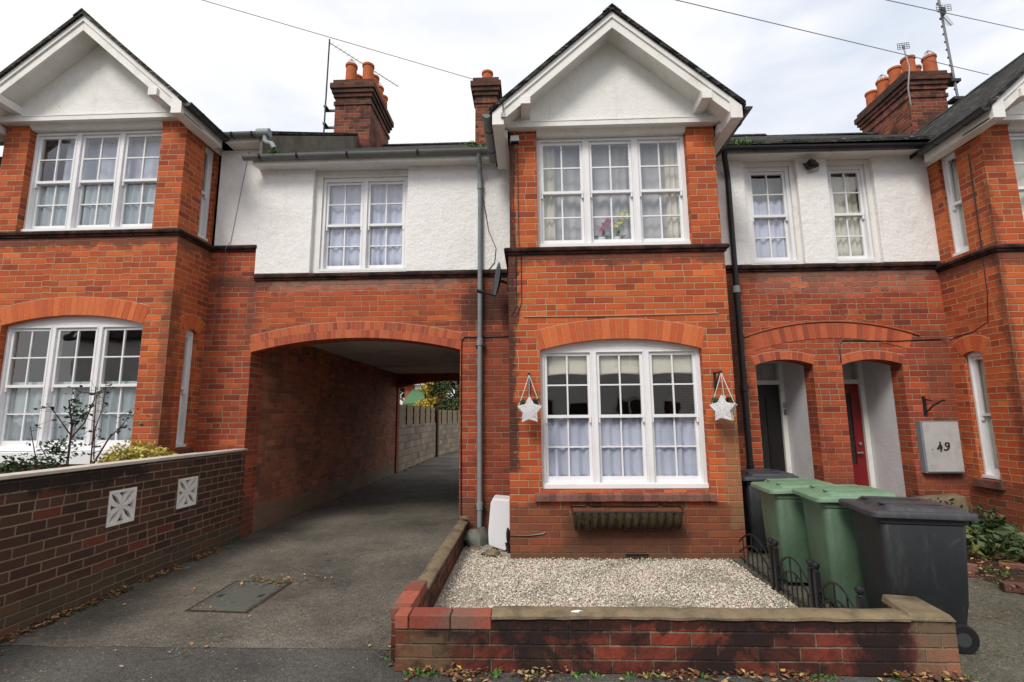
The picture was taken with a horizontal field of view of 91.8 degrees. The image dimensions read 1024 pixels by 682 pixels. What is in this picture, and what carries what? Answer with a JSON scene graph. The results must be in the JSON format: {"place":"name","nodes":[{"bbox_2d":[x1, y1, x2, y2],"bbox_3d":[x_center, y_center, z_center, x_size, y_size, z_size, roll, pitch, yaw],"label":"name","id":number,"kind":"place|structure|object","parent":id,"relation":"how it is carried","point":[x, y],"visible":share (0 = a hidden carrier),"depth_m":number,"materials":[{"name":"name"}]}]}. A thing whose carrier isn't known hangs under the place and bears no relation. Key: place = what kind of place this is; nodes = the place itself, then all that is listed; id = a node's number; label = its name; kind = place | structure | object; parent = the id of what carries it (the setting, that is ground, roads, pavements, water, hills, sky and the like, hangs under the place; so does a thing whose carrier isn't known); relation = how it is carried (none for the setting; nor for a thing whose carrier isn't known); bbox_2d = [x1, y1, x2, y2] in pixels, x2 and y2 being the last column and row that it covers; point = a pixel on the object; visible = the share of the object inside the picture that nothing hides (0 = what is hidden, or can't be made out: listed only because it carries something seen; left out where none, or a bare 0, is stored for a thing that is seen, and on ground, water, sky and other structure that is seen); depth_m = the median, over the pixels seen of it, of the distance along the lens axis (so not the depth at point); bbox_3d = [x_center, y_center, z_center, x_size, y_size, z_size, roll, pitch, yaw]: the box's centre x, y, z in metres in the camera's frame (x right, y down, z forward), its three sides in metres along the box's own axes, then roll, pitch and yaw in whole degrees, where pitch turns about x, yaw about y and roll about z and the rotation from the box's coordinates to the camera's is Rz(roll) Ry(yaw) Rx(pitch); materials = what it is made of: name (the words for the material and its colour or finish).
{"place":"outdoors","nodes":[
{"label":"outdoors","id":0,"kind":"place"},
{"bbox_2d":[0,450,458,649],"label":"driveway","id":1,"kind":"structure","parent":0,"point":[392,521],"depth_m":4.66,"materials":[{"name":"asphalt"}]},
{"bbox_2d":[185,580,291,613],"bbox_3d":[-2.326,2.199,4.273,0.560,0.034,0.774,-1,-9,2],"label":"drain cover","id":2,"kind":"object","parent":1,"relation":"on","point":[244,596],"visible":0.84,"depth_m":4.21,"materials":[{"name":"metal"}]},
{"bbox_2d":[1,456,1011,680],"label":"weeds","id":3,"kind":"object","parent":1,"relation":"on","point":[495,672],"visible":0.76,"depth_m":2.93,"materials":[{"name":"plant"}]},
{"bbox_2d":[0,475,1023,681],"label":"fallen leaves","id":4,"kind":"object","parent":1,"relation":"on","point":[905,674],"visible":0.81,"depth_m":2.92,"materials":[{"name":"plant"}]},
{"bbox_2d":[0,488,676,649],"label":"ground","id":5,"kind":"structure","parent":0,"point":[164,647],"depth_m":3.35,"materials":[{"name":"asphalt"}]},
{"bbox_2d":[0,448,247,640],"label":"garden wall","id":6,"kind":"structure","parent":5,"relation":"on","point":[71,537],"depth_m":4.28,"materials":[{"name":"brick"}]},
{"bbox_2d":[0,8,393,470],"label":"terraced house","id":7,"kind":"structure","parent":5,"relation":"on","point":[115,299],"depth_m":6.43,"materials":[{"name":"orange brick"}]},
{"bbox_2d":[5,381,136,440],"bbox_3d":[-5.381,0.880,6.096,1.700,0.760,0.062,-1,-9,2],"label":"net curtain","id":8,"kind":"object","parent":7,"relation":"hanging from","point":[17,405],"visible":0.61,"depth_m":6.10,"materials":[{"name":"grey fabric"}]},
{"bbox_2d":[0,316,142,450],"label":"window","id":9,"kind":"structure","parent":7,"relation":"in","point":[56,326],"depth_m":6.10,"materials":[{"name":"white paint"}]},
{"bbox_2d":[20,130,161,230],"bbox_3d":[-5.417,-2.082,6.493,1.776,1.381,0.132,-1,-9,2],"label":"window","id":10,"kind":"structure","parent":7,"relation":"in","point":[77,183],"depth_m":6.50,"materials":[{"name":"white paint"}]},
{"bbox_2d":[36,183,156,225],"bbox_3d":[-5.402,-1.788,6.511,1.702,0.640,0.060,-1,-9,2],"label":"net curtain","id":11,"kind":"object","parent":7,"relation":"hanging from","point":[131,212],"visible":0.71,"depth_m":6.51,"materials":[{"name":"grey fabric"}]},
{"bbox_2d":[63,142,160,180],"bbox_3d":[-5.313,-2.223,6.646,1.440,0.900,0.075,-1,-9,2],"label":"net curtain","id":12,"kind":"object","parent":7,"relation":"hanging from","point":[134,167],"visible":0.41,"depth_m":6.67,"materials":[{"name":"white fabric"}]},
{"bbox_2d":[175,329,192,447],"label":"window","id":13,"kind":"structure","parent":7,"relation":"in","point":[189,334],"depth_m":6.39,"materials":[{"name":"white paint"}]},
{"bbox_2d":[198,147,213,240],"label":"window","id":14,"kind":"structure","parent":7,"relation":"in","point":[202,230],"depth_m":6.90,"materials":[{"name":"white paint"}]},
{"bbox_2d":[195,153,248,442],"bbox_3d":[-3.924,-0.680,6.726,0.436,4.050,0.079,-1,-9,2],"label":"cable","id":15,"kind":"object","parent":7,"relation":"attached to","point":[218,300],"visible":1,"depth_m":6.75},
{"bbox_2d":[322,39,398,131],"bbox_3d":[-3.468,-5.396,11.479,0.286,2.240,1.951,-7,-11,36],"label":"tv aerial","id":16,"kind":"object","parent":7,"relation":"attached to","point":[325,125],"visible":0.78,"depth_m":10.74,"materials":[{"name":"black paint"}]},
{"bbox_2d":[400,387,404,399],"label":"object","id":17,"kind":"object","parent":5,"relation":"on","point":[402,393],"visible":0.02,"depth_m":51.19,"materials":[{"name":"green plant"}]},
{"bbox_2d":[400,383,448,405],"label":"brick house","id":18,"kind":"structure","parent":5,"relation":"on","point":[413,394],"depth_m":35.89,"materials":[{"name":"green fabric"}]},
{"bbox_2d":[412,382,439,406],"bbox_3d":[-5.225,3.970,30.020,1.832,4.507,2.126,-1,-9,2],"label":"tree","id":19,"kind":"object","parent":5,"relation":"on","point":[426,391],"visible":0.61,"depth_m":29.84,"materials":[{"name":"yellow plant"}]},
{"bbox_2d":[398,423,459,471],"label":"block wall","id":20,"kind":"structure","parent":5,"relation":"on","point":[417,443],"depth_m":17.04,"materials":[{"name":"grey concrete"}]},
{"bbox_2d":[399,405,435,424],"bbox_3d":[-3.103,2.480,16.679,0.050,0.590,5.494,-1,-9,2],"label":"panel fence","id":21,"kind":"object","parent":20,"relation":"on","point":[409,414],"visible":0.84,"depth_m":16.22,"materials":[{"name":"wood"}]},
{"bbox_2d":[439,409,459,423],"bbox_3d":[-2.169,3.867,25.466,0.050,0.580,11.915,-2,-9,8],"label":"panel fence","id":22,"kind":"object","parent":20,"relation":"on","point":[449,416],"visible":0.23,"depth_m":21.69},
{"bbox_2d":[432,407,438,456],"bbox_3d":[-3.035,3.599,19.412,0.280,2.000,0.290,-1,-9,2],"label":"gate post","id":23,"kind":"object","parent":5,"relation":"on","point":[437,429],"visible":0.29,"depth_m":19.33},
{"bbox_2d":[428,381,459,410],"bbox_3d":[-3.719,3.971,30.779,3.650,4.714,2.987,5,-10,-34],"label":"tree","id":24,"kind":"object","parent":5,"relation":"on","point":[448,402],"visible":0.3,"depth_m":30.10,"materials":[{"name":"green plant"}]},
{"bbox_2d":[240,3,971,559],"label":"terraced house","id":25,"kind":"structure","parent":5,"relation":"on","point":[340,357],"depth_m":6.43,"materials":[{"name":"orange brick"}]},
{"bbox_2d":[203,0,471,78],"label":"telephone wire","id":26,"kind":"object","parent":25,"relation":"attached to","point":[331,37],"visible":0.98,"depth_m":9.61,"materials":[{"name":"metal"}]},
{"bbox_2d":[319,177,407,271],"bbox_3d":[-2.052,-1.624,6.938,1.196,1.366,0.132,-1,-9,2],"label":"window","id":27,"kind":"structure","parent":25,"relation":"in","point":[366,184],"depth_m":6.94,"materials":[{"name":"white paint"}]},
{"bbox_2d":[328,185,402,265],"bbox_3d":[-2.050,-1.618,7.010,1.121,1.240,0.076,-1,-9,2],"label":"net curtain","id":28,"kind":"object","parent":25,"relation":"hanging from","point":[378,235],"visible":0.65,"depth_m":7.00,"materials":[{"name":"white fabric"}]},
{"bbox_2d":[450,140,486,147],"bbox_3d":[-0.539,-2.621,6.629,0.588,0.169,0.165,-1,-9,2],"label":"gutter weed","id":29,"kind":"object","parent":25,"relation":"on","point":[475,143],"visible":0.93,"depth_m":6.62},
{"bbox_2d":[475,152,484,527],"bbox_3d":[-0.420,-0.132,6.397,0.120,4.871,0.309,-1,-9,2],"label":"drainpipe","id":30,"kind":"object","parent":25,"relation":"attached to","point":[479,506],"visible":0.99,"depth_m":6.41,"materials":[{"name":"grey metal"}]},
{"bbox_2d":[461,336,508,514],"bbox_3d":[-0.349,1.053,6.363,0.627,2.257,0.016,-1,-9,2],"label":"cable","id":31,"kind":"object","parent":25,"relation":"attached to","point":[461,406],"visible":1,"depth_m":6.41,"materials":[{"name":"black metal"}]},
{"bbox_2d":[483,199,495,269],"bbox_3d":[-0.308,-1.470,6.708,0.190,1.054,0.021,0,-9,-4],"label":"cable","id":32,"kind":"object","parent":25,"relation":"attached to","point":[490,234],"visible":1,"depth_m":6.71,"materials":[{"name":"plastic"}]},
{"bbox_2d":[476,262,507,298],"bbox_3d":[-0.216,-0.760,6.229,0.361,0.468,0.341,-6,-10,31],"label":"satellite dish","id":33,"kind":"object","parent":25,"relation":"attached to","point":[497,281],"visible":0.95,"depth_m":6.24,"materials":[{"name":"black metal"}]},
{"bbox_2d":[512,144,516,314],"bbox_3d":[0.011,-1.336,5.832,0.059,2.145,0.145,4,-10,-28],"label":"cable","id":34,"kind":"object","parent":25,"relation":"attached to","point":[513,227],"visible":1,"depth_m":5.84,"materials":[{"name":"plastic"}]},
{"bbox_2d":[510,135,518,143],"bbox_3d":[0.033,-2.422,5.964,0.109,0.088,0.057,-1,-9,2],"label":"alarm box","id":35,"kind":"object","parent":25,"relation":"attached to","point":[514,139],"visible":1,"depth_m":5.94,"materials":[{"name":"white plastic"}]},
{"bbox_2d":[517,144,521,314],"bbox_3d":[0.077,-1.345,5.791,0.058,2.102,0.074,-1,-9,2],"label":"cable","id":36,"kind":"object","parent":25,"relation":"attached to","point":[518,233],"visible":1,"depth_m":5.80,"materials":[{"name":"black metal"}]},
{"bbox_2d":[510,531,545,536],"bbox_3d":[0.172,2.059,5.301,0.384,0.053,0.018,-1,-9,2],"label":"cable","id":37,"kind":"object","parent":25,"relation":"attached to","point":[529,535],"visible":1,"depth_m":5.29,"materials":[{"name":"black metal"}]},
{"bbox_2d":[528,372,530,393],"bbox_3d":[0.188,0.462,5.442,0.032,0.219,0.212,-1,-9,2],"label":"wall bracket","id":38,"kind":"object","parent":25,"relation":"attached to","point":[529,391],"depth_m":5.52,"materials":[{"name":"metal"}]},
{"bbox_2d":[517,375,541,421],"bbox_3d":[0.187,0.613,5.323,0.263,0.508,0.124,0,-9,-2],"label":"hanging basket","id":39,"kind":"object","parent":38,"relation":"hanging from","point":[529,408],"visible":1,"depth_m":5.26,"materials":[{"name":"white wicker"}]},
{"bbox_2d":[543,148,556,240],"bbox_3d":[0.447,-1.768,6.088,0.181,1.260,0.052,-1,-9,2],"label":"drape","id":40,"kind":"object","parent":25,"relation":"hanging from","point":[550,233],"visible":0.77,"depth_m":6.09,"materials":[{"name":"beige fabric"}]},
{"bbox_2d":[547,356,586,375],"bbox_3d":[0.641,0.264,5.711,0.520,0.275,0.011,-1,-9,2],"label":"blind","id":41,"kind":"object","parent":25,"relation":"attached to","point":[556,365],"visible":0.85,"depth_m":5.71,"materials":[{"name":"beige"}]},
{"bbox_2d":[555,147,667,239],"bbox_3d":[1.209,-1.766,6.109,1.701,1.270,0.061,-1,-9,2],"label":"net curtain","id":42,"kind":"object","parent":25,"relation":"hanging from","point":[620,203],"visible":0.54,"depth_m":6.11,"materials":[{"name":"grey fabric"}]},
{"bbox_2d":[536,136,690,246],"bbox_3d":[1.193,-1.789,5.975,1.776,1.381,0.132,-1,-9,2],"label":"window","id":43,"kind":"structure","parent":25,"relation":"in","point":[635,192],"depth_m":5.97,"materials":[{"name":"white paint"}]},
{"bbox_2d":[594,218,613,239],"bbox_3d":[1.098,-1.319,5.992,0.240,0.352,0.149,-7,-11,37],"label":"potted orchid","id":44,"kind":"object","parent":43,"relation":"on","point":[603,226],"visible":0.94,"depth_m":5.99,"materials":[{"name":"pink plant"}]},
{"bbox_2d":[608,210,629,238],"bbox_3d":[1.291,-1.366,5.992,0.268,0.441,0.152,-7,-11,35],"label":"potted orchid","id":45,"kind":"object","parent":43,"relation":"on","point":[617,225],"visible":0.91,"depth_m":5.99,"materials":[{"name":"yellow plant"}]},
{"bbox_2d":[599,355,638,374],"bbox_3d":[1.231,0.256,5.690,0.520,0.275,0.010,-1,-9,2],"label":"blind","id":46,"kind":"object","parent":25,"relation":"attached to","point":[609,364],"visible":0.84,"depth_m":5.69,"materials":[{"name":"beige"}]},
{"bbox_2d":[524,313,718,316],"bbox_3d":[1.226,-0.293,5.616,2.190,0.022,0.014,-1,-9,2],"label":"cable","id":47,"kind":"object","parent":25,"relation":"attached to","point":[621,315],"visible":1,"depth_m":5.61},
{"bbox_2d":[548,417,696,475],"bbox_3d":[1.230,1.212,5.574,1.701,0.700,0.071,-1,-9,2],"label":"net curtain","id":48,"kind":"object","parent":25,"relation":"hanging from","point":[632,456],"visible":0.81,"depth_m":5.58,"materials":[{"name":"white fabric"}]},
{"bbox_2d":[564,503,684,529],"bbox_3d":[1.171,1.842,5.175,1.258,0.258,0.247,-1,-9,2],"label":"hay trough","id":49,"kind":"object","parent":25,"relation":"attached to","point":[624,519],"visible":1,"depth_m":5.12,"materials":[{"name":"black paint"}]},
{"bbox_2d":[540,339,708,488],"bbox_3d":[1.224,0.793,5.574,1.796,1.655,0.132,-1,-9,2],"label":"window","id":50,"kind":"structure","parent":25,"relation":"in","point":[644,349],"depth_m":5.55,"materials":[{"name":"white paint"}]},
{"bbox_2d":[625,554,648,559],"bbox_3d":[1.317,2.278,5.224,0.240,0.066,0.012,-1,-9,2],"label":"air vent","id":51,"kind":"object","parent":25,"relation":"attached to","point":[636,556],"visible":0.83,"depth_m":5.22,"materials":[{"name":"metal"}]},
{"bbox_2d":[651,355,691,374],"bbox_3d":[1.830,0.247,5.667,0.520,0.275,0.010,-1,-9,2],"label":"blind","id":52,"kind":"object","parent":25,"relation":"attached to","point":[661,364],"visible":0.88,"depth_m":5.66,"materials":[{"name":"beige"}]},
{"bbox_2d":[663,145,680,237],"bbox_3d":[1.965,-1.789,6.035,0.182,1.260,0.049,-1,-9,2],"label":"drape","id":53,"kind":"object","parent":25,"relation":"hanging from","point":[671,174],"visible":0.8,"depth_m":6.04,"materials":[{"name":"beige fabric"}]},
{"bbox_2d":[713,370,721,391],"bbox_3d":[2.231,0.434,5.368,0.030,0.219,0.214,-1,-9,2],"label":"wall bracket","id":54,"kind":"object","parent":25,"relation":"attached to","point":[714,379],"depth_m":5.45,"materials":[{"name":"metal"}]},
{"bbox_2d":[710,373,737,420],"bbox_3d":[2.228,0.585,5.248,0.263,0.508,0.119,-8,-11,40],"label":"hanging basket","id":55,"kind":"object","parent":54,"relation":"hanging from","point":[723,406],"visible":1,"depth_m":5.20,"materials":[{"name":"white wicker"}]},
{"bbox_2d":[722,151,754,468],"bbox_3d":[2.867,-0.106,6.268,0.092,4.868,0.309,-5,-10,30],"label":"drainpipe","id":56,"kind":"object","parent":25,"relation":"attached to","point":[743,384],"visible":0.88,"depth_m":6.37,"materials":[{"name":"black metal"}]},
{"bbox_2d":[728,136,760,144],"bbox_3d":[2.930,-2.620,6.514,0.666,0.173,0.122,-2,-9,7],"label":"gutter weed","id":57,"kind":"object","parent":25,"relation":"on","point":[737,143],"visible":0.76,"depth_m":6.49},
{"bbox_2d":[751,178,779,200],"bbox_3d":[3.511,-1.667,6.918,0.521,1.260,0.064,-1,-9,2],"label":"roller blind","id":58,"kind":"object","parent":25,"relation":"hanging from","point":[758,186],"visible":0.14,"depth_m":6.99,"materials":[{"name":"grey fabric"}]},
{"bbox_2d":[753,200,785,257],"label":"net curtain","id":59,"kind":"object","parent":25,"relation":"hanging from","point":[776,230],"visible":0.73,"depth_m":6.78,"materials":[{"name":"white fabric"}]},
{"bbox_2d":[757,385,785,471],"bbox_3d":[3.516,1.575,6.974,0.586,1.908,0.053,-1,-9,2],"label":"door","id":60,"kind":"structure","parent":25,"relation":"in","point":[768,395],"depth_m":7.01,"materials":[{"name":"black paint"}]},
{"bbox_2d":[746,167,797,263],"bbox_3d":[3.493,-1.699,6.739,0.576,1.366,0.132,-1,-9,2],"label":"window","id":61,"kind":"structure","parent":25,"relation":"in","point":[787,217],"depth_m":6.73,"materials":[{"name":"white paint"}]},
{"bbox_2d":[803,159,818,173],"bbox_3d":[3.996,-2.336,6.627,0.256,0.174,0.160,-1,-9,2],"label":"security light","id":62,"kind":"object","parent":25,"relation":"attached to","point":[809,164],"visible":1,"depth_m":6.58,"materials":[{"name":"black metal"}]},
{"bbox_2d":[744,320,919,336],"bbox_3d":[4.092,-0.159,6.375,2.206,0.211,0.022,-1,-9,2],"label":"brick arch","id":63,"kind":"object","parent":25,"relation":"attached to","point":[835,321],"visible":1,"depth_m":6.38,"materials":[{"name":"red brick"}]},
{"bbox_2d":[676,0,988,74],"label":"telephone wire","id":64,"kind":"object","parent":25,"relation":"attached to","point":[825,35],"visible":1,"depth_m":8.23,"materials":[{"name":"metal"}]},
{"bbox_2d":[831,174,862,255],"bbox_3d":[4.541,-1.694,6.793,0.450,1.260,0.073,-1,-9,2],"label":"net curtain","id":65,"kind":"object","parent":25,"relation":"hanging from","point":[840,223],"visible":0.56,"depth_m":6.80,"materials":[{"name":"beige fabric"}]},
{"bbox_2d":[826,165,875,261],"bbox_3d":[4.533,-1.713,6.702,0.496,1.366,0.132,-1,-9,2],"label":"window","id":66,"kind":"structure","parent":25,"relation":"in","point":[867,249],"depth_m":6.69,"materials":[{"name":"white paint"}]},
{"bbox_2d":[844,384,868,485],"bbox_3d":[4.609,1.556,6.907,0.616,1.908,0.109,-1,-9,2],"label":"door","id":67,"kind":"structure","parent":25,"relation":"in","point":[859,462],"depth_m":6.95,"materials":[{"name":"red paint"}]},
{"bbox_2d":[839,153,987,361],"bbox_3d":[4.970,-0.961,6.386,1.523,2.440,0.557,-5,-10,27],"label":"cable","id":68,"kind":"object","parent":25,"relation":"attached to","point":[984,275],"visible":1,"depth_m":5.94,"materials":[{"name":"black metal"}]},
{"bbox_2d":[921,396,945,415],"bbox_3d":[5.172,0.791,6.074,0.038,0.240,0.266,1,-9,-12],"label":"wall bracket","id":69,"kind":"object","parent":25,"relation":"attached to","point":[925,410],"depth_m":6.17,"materials":[{"name":"metal"}]},
{"bbox_2d":[915,421,964,472],"bbox_3d":[5.239,1.293,6.070,0.455,0.625,0.102,-1,-9,2],"label":"meter cupboard","id":70,"kind":"object","parent":25,"relation":"attached to","point":[939,447],"visible":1,"depth_m":6.04,"materials":[{"name":"plastic"}]},
{"bbox_2d":[434,544,796,608],"bbox_3d":[0.842,2.183,4.443,2.900,0.015,2.900,-1,-9,2],"label":"gravel bed","id":71,"kind":"object","parent":5,"relation":"on","point":[463,555],"visible":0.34,"depth_m":4.43,"materials":[{"name":"gravel"}]},
{"bbox_2d":[464,527,488,550],"bbox_3d":[-0.448,2.361,5.846,0.338,0.314,0.438,-4,-10,25],"label":"drain gully","id":72,"kind":"object","parent":71,"relation":"on","point":[477,539],"visible":0.77,"depth_m":5.78,"materials":[{"name":"concrete"}]},
{"bbox_2d":[480,549,501,557],"bbox_3d":[-0.219,2.322,5.404,0.195,0.106,0.174,6,-11,-37],"label":"loose stone","id":73,"kind":"object","parent":71,"relation":"on","point":[491,553],"visible":0.69,"depth_m":5.37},
{"bbox_2d":[488,495,509,552],"bbox_3d":[-0.136,2.107,5.730,0.266,0.590,0.402,-1,-9,2],"label":"meter box","id":74,"kind":"object","parent":71,"relation":"on","point":[499,529],"visible":0.91,"depth_m":5.61,"materials":[{"name":"white plastic"}]},
{"bbox_2d":[738,533,865,608],"bbox_3d":[2.250,1.915,4.079,0.061,0.463,2.084,-1,-9,4],"label":"garden fence","id":75,"kind":"object","parent":71,"relation":"on","point":[816,591],"visible":0.81,"depth_m":3.85,"materials":[{"name":"metal"}]},
{"bbox_2d":[390,519,961,677],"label":"garden wall","id":76,"kind":"structure","parent":5,"relation":"on","point":[911,634],"depth_m":2.95,"materials":[{"name":"brick"}]},
{"bbox_2d":[751,50,1023,541],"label":"terraced house","id":77,"kind":"structure","parent":5,"relation":"on","point":[982,124],"depth_m":5.91,"materials":[{"name":"orange brick"}]},
{"bbox_2d":[897,42,911,104],"bbox_3d":[8.102,-5.524,10.210,0.300,1.389,0.099,2,-9,-18],"label":"tv aerial","id":78,"kind":"object","parent":77,"relation":"attached to","point":[903,47],"visible":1,"depth_m":10.22,"materials":[{"name":"metal"}]},
{"bbox_2d":[936,0,963,104],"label":"tv aerial","id":79,"kind":"object","parent":77,"relation":"attached to","point":[953,81],"visible":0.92,"depth_m":10.26,"materials":[{"name":"metal"}]},
{"bbox_2d":[887,0,1022,29],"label":"telephone wire","id":80,"kind":"object","parent":77,"relation":"attached to","point":[952,14],"visible":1,"depth_m":8.57,"materials":[{"name":"metal"}]},
{"bbox_2d":[941,151,968,256],"bbox_3d":[5.620,-1.735,6.235,0.132,1.321,0.256,-1,-9,2],"label":"window","id":81,"kind":"structure","parent":77,"relation":"in","point":[960,247],"depth_m":6.31,"materials":[{"name":"white paint"}]},
{"bbox_2d":[951,161,967,245],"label":"net curtain","id":82,"kind":"object","parent":77,"relation":"hanging from","point":[956,184],"visible":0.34,"depth_m":6.31,"materials":[{"name":"beige fabric"}]},
{"bbox_2d":[968,351,1000,479],"bbox_3d":[5.627,0.851,5.861,0.132,1.505,0.256,-1,-9,2],"label":"window","id":83,"kind":"structure","parent":77,"relation":"in","point":[990,471],"depth_m":5.93,"materials":[{"name":"white paint"}]},
{"bbox_2d":[978,359,998,468],"bbox_3d":[5.679,0.865,5.856,0.055,1.340,0.217,-2,-9,12],"label":"net curtain","id":84,"kind":"object","parent":77,"relation":"hanging from","point":[984,385],"visible":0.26,"depth_m":5.92,"materials":[{"name":"beige fabric"}]},
{"bbox_2d":[1009,133,1023,214],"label":"window","id":85,"kind":"structure","parent":77,"relation":"in","point":[1013,136],"depth_m":5.92,"materials":[{"name":"white paint"}]},
{"bbox_2d":[1010,141,1023,219],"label":"net curtain","id":86,"kind":"object","parent":77,"relation":"hanging from","point":[1017,148],"visible":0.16,"depth_m":6.02,"materials":[{"name":"beige fabric"}]},
{"bbox_2d":[949,664,1023,681],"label":"path edging","id":87,"kind":"object","parent":5,"relation":"on","point":[1000,672],"depth_m":2.89,"materials":[{"name":"concrete"}]},
{"bbox_2d":[0,645,947,681],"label":"pavement","id":88,"kind":"structure","parent":0,"point":[75,664],"depth_m":3.04,"materials":[{"name":"asphalt"}]},
{"bbox_2d":[0,0,1023,398],"label":"sky","id":89,"kind":"structure","parent":0,"point":[243,71],"materials":[{"name":"white"}]},
{"bbox_2d":[745,547,1023,663],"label":"concrete path","id":90,"kind":"structure","parent":0,"point":[1001,643],"depth_m":3.67,"materials":[{"name":"concrete"}]},
{"bbox_2d":[741,469,798,550],"bbox_3d":[2.871,1.915,5.632,0.670,0.880,0.532,-1,-9,2],"label":"wheelie bin","id":91,"kind":"object","parent":90,"relation":"on","point":[753,519],"visible":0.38,"depth_m":5.45,"materials":[{"name":"black plastic"}]},
{"bbox_2d":[733,559,810,607],"bbox_3d":[2.284,2.121,4.079,0.060,0.055,2.150,-1,-9,2],"label":"edging board","id":92,"kind":"object","parent":90,"relation":"on","point":[754,573],"visible":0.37,"depth_m":4.56,"materials":[{"name":"concrete"}]},
{"bbox_2d":[751,478,835,582],"bbox_3d":[2.671,1.747,4.591,0.670,0.903,0.532,-2,-9,7],"label":"wheelie bin","id":93,"kind":"object","parent":90,"relation":"on","point":[783,516],"visible":0.47,"depth_m":4.42,"materials":[{"name":"green plastic"}]},
{"bbox_2d":[792,484,899,608],"bbox_3d":[2.739,1.647,3.995,0.670,0.920,0.532,-2,-9,9],"label":"wheelie bin","id":94,"kind":"object","parent":90,"relation":"on","point":[831,537],"visible":0.54,"depth_m":3.85,"materials":[{"name":"green plastic"}]},
{"bbox_2d":[838,496,979,654],"bbox_3d":[2.767,1.564,3.419,0.670,0.910,0.532,-2,-9,11],"label":"wheelie bin","id":95,"kind":"object","parent":90,"relation":"on","point":[912,546],"visible":0.71,"depth_m":3.24,"materials":[{"name":"black plastic"}]},
{"bbox_2d":[967,542,1023,595],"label":"planting bed","id":96,"kind":"object","parent":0,"point":[1014,574],"visible":0.18,"depth_m":4.68,"materials":[{"name":"soil"}]},
{"bbox_2d":[914,493,971,527],"bbox_3d":[5.069,2.094,5.846,0.626,0.557,0.238,-1,-9,2],"label":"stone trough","id":97,"kind":"object","parent":96,"relation":"on","point":[958,500],"visible":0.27,"depth_m":5.80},
{"bbox_2d":[929,498,1018,540],"bbox_3d":[5.039,2.064,5.611,1.094,0.560,0.710,-1,-9,2],"label":"dark shrub","id":98,"kind":"object","parent":96,"relation":"on","point":[982,521],"visible":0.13,"depth_m":5.53,"materials":[{"name":"green plant"}]},
{"bbox_2d":[966,514,1023,562],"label":"leafy plant","id":99,"kind":"object","parent":96,"relation":"on","point":[1003,545],"visible":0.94,"depth_m":5.04,"materials":[{"name":"green plant"}]},
{"bbox_2d":[967,550,1023,592],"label":"broken brick","id":100,"kind":"object","parent":96,"relation":"on","point":[1005,586],"visible":0.39,"depth_m":4.59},
{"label":"garden soil","id":101,"kind":"structure","parent":0,"visible":0},
{"bbox_2d":[0,452,68,473],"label":"shrub","id":102,"kind":"object","parent":101,"relation":"on","point":[11,467],"visible":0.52,"depth_m":4.88,"materials":[{"name":"green plant"}]},
{"bbox_2d":[26,381,149,468],"bbox_3d":[-4.441,1.166,5.149,1.088,1.494,0.340,0,-9,-2],"label":"rose bush","id":103,"kind":"object","parent":101,"relation":"on","point":[55,449],"visible":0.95,"depth_m":5.16,"materials":[{"name":"green plant"}]},
{"bbox_2d":[90,439,177,463],"bbox_3d":[-4.022,1.508,5.309,0.853,0.908,0.621,5,-10,-30],"label":"golden shrub","id":104,"kind":"object","parent":101,"relation":"on","point":[137,450],"visible":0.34,"depth_m":5.26,"materials":[{"name":"yellow plant"}]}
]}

